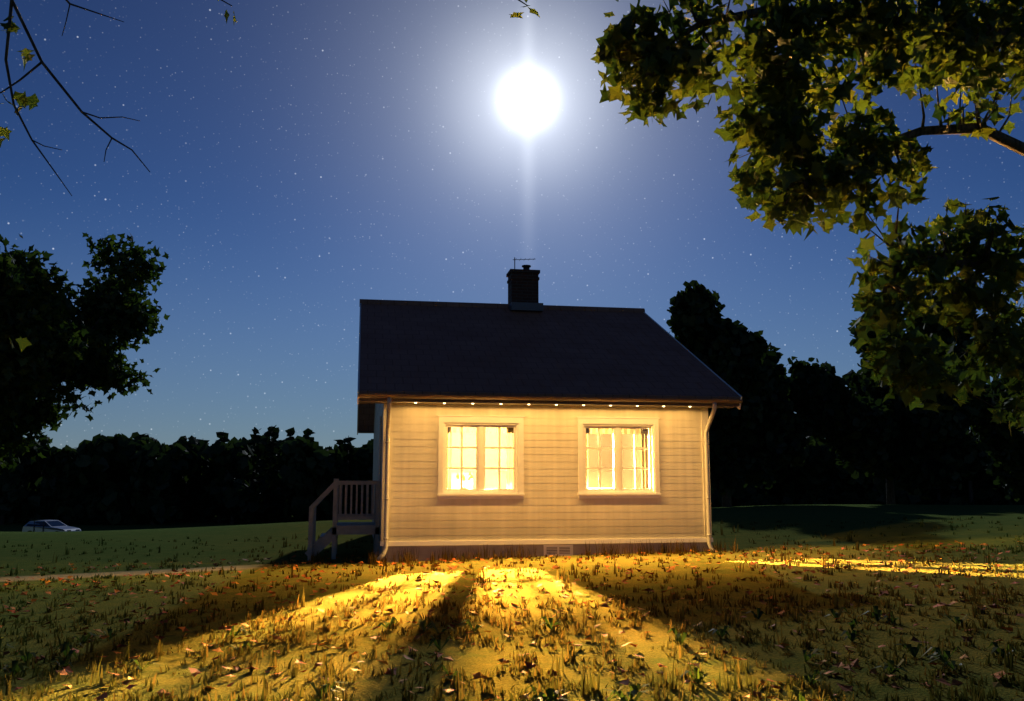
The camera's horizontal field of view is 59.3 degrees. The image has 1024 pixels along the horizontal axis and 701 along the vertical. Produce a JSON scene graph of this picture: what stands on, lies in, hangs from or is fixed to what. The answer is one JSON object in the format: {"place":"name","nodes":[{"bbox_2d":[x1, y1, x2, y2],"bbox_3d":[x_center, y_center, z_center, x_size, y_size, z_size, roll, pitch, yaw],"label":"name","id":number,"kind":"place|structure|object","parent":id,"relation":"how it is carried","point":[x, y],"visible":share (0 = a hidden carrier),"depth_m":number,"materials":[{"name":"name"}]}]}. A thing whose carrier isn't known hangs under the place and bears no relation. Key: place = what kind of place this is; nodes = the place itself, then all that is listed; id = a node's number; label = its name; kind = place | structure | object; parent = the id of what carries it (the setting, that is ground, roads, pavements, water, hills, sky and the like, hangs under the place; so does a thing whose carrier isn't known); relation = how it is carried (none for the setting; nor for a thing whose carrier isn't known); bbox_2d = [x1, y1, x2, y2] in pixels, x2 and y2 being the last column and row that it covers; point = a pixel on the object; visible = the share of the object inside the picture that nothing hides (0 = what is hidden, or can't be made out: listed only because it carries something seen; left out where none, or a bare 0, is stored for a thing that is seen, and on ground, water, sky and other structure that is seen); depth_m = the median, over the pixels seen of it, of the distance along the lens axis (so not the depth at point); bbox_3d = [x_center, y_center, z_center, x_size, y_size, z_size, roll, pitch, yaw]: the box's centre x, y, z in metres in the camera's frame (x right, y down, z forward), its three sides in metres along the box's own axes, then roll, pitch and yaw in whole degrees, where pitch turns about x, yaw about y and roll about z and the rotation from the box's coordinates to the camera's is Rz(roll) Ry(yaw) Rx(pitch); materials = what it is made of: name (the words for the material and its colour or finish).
{"place":"outdoors","nodes":[
{"label":"outdoors","id":0,"kind":"place"},
{"bbox_2d":[0,504,1023,700],"bbox_3d":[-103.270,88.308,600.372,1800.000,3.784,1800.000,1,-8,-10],"label":"ground","id":1,"kind":"structure","parent":0,"point":[476,657],"depth_m":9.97,"materials":[{"name":"green plant"}]},
{"bbox_2d":[22,520,80,531],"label":"car","id":2,"kind":"object","parent":1,"relation":"on","point":[45,526],"visible":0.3,"depth_m":69.57,"materials":[{"name":"silver metal"}]},
{"bbox_2d":[0,233,169,474],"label":"maple tree","id":3,"kind":"object","parent":1,"relation":"on","point":[29,294],"depth_m":23.34,"materials":[{"name":"green plant"}]},
{"bbox_2d":[305,479,379,560],"bbox_3d":[-3.165,3.183,16.882,1.317,1.545,1.300,1,-8,-10],"label":"porch","id":4,"kind":"object","parent":1,"relation":"on","point":[329,536],"visible":0.92,"depth_m":16.32,"materials":[{"name":"paint"}]},
{"bbox_2d":[0,606,1023,700],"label":"weeds","id":5,"kind":"object","parent":1,"relation":"on","point":[551,693],"visible":0.9,"depth_m":7.01,"materials":[{"name":"green plant"}]},
{"bbox_2d":[0,539,1023,700],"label":"fallen leaves","id":6,"kind":"object","parent":1,"relation":"on","point":[854,663],"visible":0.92,"depth_m":9.65,"materials":[{"name":"brown plant"}]},
{"bbox_2d":[0,425,1023,524],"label":"treeline","id":7,"kind":"object","parent":1,"relation":"on","point":[138,478],"depth_m":92.17,"materials":[{"name":"green plant"}]},
{"bbox_2d":[372,520,708,562],"bbox_3d":[-0.152,4.491,20.340,5.800,0.919,9.904,1,-8,-10],"label":"house foundation","id":8,"kind":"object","parent":1,"relation":"on","point":[426,551],"depth_m":15.44,"materials":[{"name":"grey concrete"}]},
{"bbox_2d":[373,403,711,541],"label":"house walls","id":9,"kind":"structure","parent":1,"relation":"on","point":[551,505],"depth_m":15.72,"materials":[{"name":"beige wood"}]},
{"bbox_2d":[377,416,380,480],"bbox_3d":[-2.531,2.275,17.121,0.030,2.000,0.900,1,-8,-10],"label":"porch door","id":10,"kind":"structure","parent":9,"relation":"attached to","point":[379,448],"depth_m":16.78,"materials":[{"name":"white wood"}]},
{"bbox_2d":[456,472,472,488],"bbox_3d":[-0.841,2.316,15.827,0.308,0.394,0.124,4,-9,-27],"label":"sill plant","id":11,"kind":"object","parent":9,"relation":"in","point":[464,478],"visible":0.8,"depth_m":15.82,"materials":[{"name":"yellow plant"}]},
{"bbox_2d":[380,415,712,555],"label":"house trim","id":12,"kind":"structure","parent":9,"relation":"attached to","point":[617,425],"depth_m":15.72,"materials":[{"name":"white wood"}]},
{"bbox_2d":[377,397,716,560],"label":"downpipes","id":13,"kind":"object","parent":9,"relation":"attached to","point":[387,461],"visible":0.99,"depth_m":15.25,"materials":[{"name":"grey metal"}]},
{"bbox_2d":[447,427,648,488],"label":"curtains","id":14,"kind":"object","parent":9,"relation":"attached to","point":[643,433],"visible":0.23,"depth_m":15.97,"materials":[{"name":"fabric"}]},
{"bbox_2d":[358,299,739,430],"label":"roof","id":15,"kind":"structure","parent":9,"relation":"on","point":[442,348],"depth_m":17.62,"materials":[{"name":"tile"}]},
{"bbox_2d":[506,269,539,303],"bbox_3d":[0.262,-1.187,21.221,0.710,1.350,0.590,1,-8,-10],"label":"chimney","id":16,"kind":"object","parent":15,"relation":"on","point":[523,285],"visible":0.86,"depth_m":21.01,"materials":[{"name":"brick"}]},
{"bbox_2d":[513,257,533,269],"bbox_3d":[0.287,-1.845,21.319,0.551,0.720,0.320,1,-8,-10],"label":"tv antenna","id":17,"kind":"object","parent":16,"relation":"on","point":[525,266],"visible":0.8,"depth_m":21.30,"materials":[{"name":"grey metal"}]},
{"bbox_2d":[508,302,542,311],"bbox_3d":[0.262,-0.934,21.185,0.740,0.180,1.120,1,-8,-10],"label":"chimney flashing","id":18,"kind":"object","parent":15,"relation":"on","point":[523,307],"visible":0.57,"depth_m":20.65,"materials":[{"name":"grey metal"}]},
{"bbox_2d":[358,401,732,432],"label":"roof soffit","id":19,"kind":"structure","parent":15,"relation":"attached to","point":[539,405],"depth_m":15.64,"materials":[{"name":"wood"}]},
{"bbox_2d":[358,398,738,431],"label":"roof fascia","id":20,"kind":"structure","parent":15,"relation":"attached to","point":[539,402],"depth_m":15.45,"materials":[{"name":"wood"}]},
{"bbox_2d":[357,303,741,434],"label":"roof trim","id":21,"kind":"structure","parent":9,"relation":"attached to","point":[739,407],"depth_m":17.65,"materials":[{"name":"wood"}]},
{"bbox_2d":[359,394,742,402],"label":"gutters","id":22,"kind":"object","parent":21,"relation":"attached to","point":[418,396],"visible":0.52,"depth_m":15.34,"materials":[{"name":"grey"}]},
{"bbox_2d":[546,547,569,553],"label":"plinth vent slots","id":23,"kind":"object","parent":9,"relation":"attached to","point":[559,550],"visible":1,"depth_m":15.58,"materials":[{"name":"brown metal"}]},
{"bbox_2d":[547,548,569,552],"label":"plinth vent louvres","id":24,"kind":"object","parent":9,"relation":"attached to","point":[556,551],"visible":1,"depth_m":15.55,"materials":[{"name":"grey metal"}]},
{"bbox_2d":[666,280,814,506],"bbox_3d":[8.826,1.940,38.113,8.019,9.827,8.755,1,-8,-10],"label":"tree","id":25,"kind":"object","parent":1,"relation":"on","point":[760,435],"depth_m":36.53,"materials":[{"name":"green plant"}]},
{"bbox_2d":[782,292,992,504],"bbox_3d":[17.008,2.199,39.599,9.115,9.715,8.120,8,-11,-44],"label":"tree","id":26,"kind":"object","parent":1,"relation":"on","point":[915,449],"depth_m":37.43,"materials":[{"name":"green plant"}]},
{"bbox_2d":[0,0,1023,433],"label":"boughs","id":27,"kind":"object","parent":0,"point":[684,66],"depth_m":5.73,"materials":[{"name":"green plant"}]},
{"bbox_2d":[0,0,1023,448],"label":"sky","id":28,"kind":"structure","parent":0,"point":[306,161],"materials":[{"name":"blue"}]},
{"bbox_2d":[451,433,641,488],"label":"interior wall","id":29,"kind":"structure","parent":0,"point":[491,460],"depth_m":20.23,"materials":[{"name":"beige paint"}]},
{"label":"house floor","id":30,"kind":"structure","parent":0,"visible":0},
{"bbox_2d":[451,449,506,488],"bbox_3d":[-0.465,2.708,18.388,0.645,1.600,4.175,-2,-8,16],"label":"room furniture","id":31,"kind":"object","parent":30,"relation":"on","point":[455,483],"visible":0.07,"depth_m":16.88,"materials":[{"name":"white wood"}]},
{"bbox_2d":[589,487,612,488],"bbox_3d":[1.423,2.989,17.241,1.200,0.720,0.800,1,-8,-10],"label":"room table","id":32,"kind":"object","parent":30,"relation":"on","point":[601,487],"visible":0.03,"depth_m":17.16,"materials":[{"name":"white wood"}]}
]}

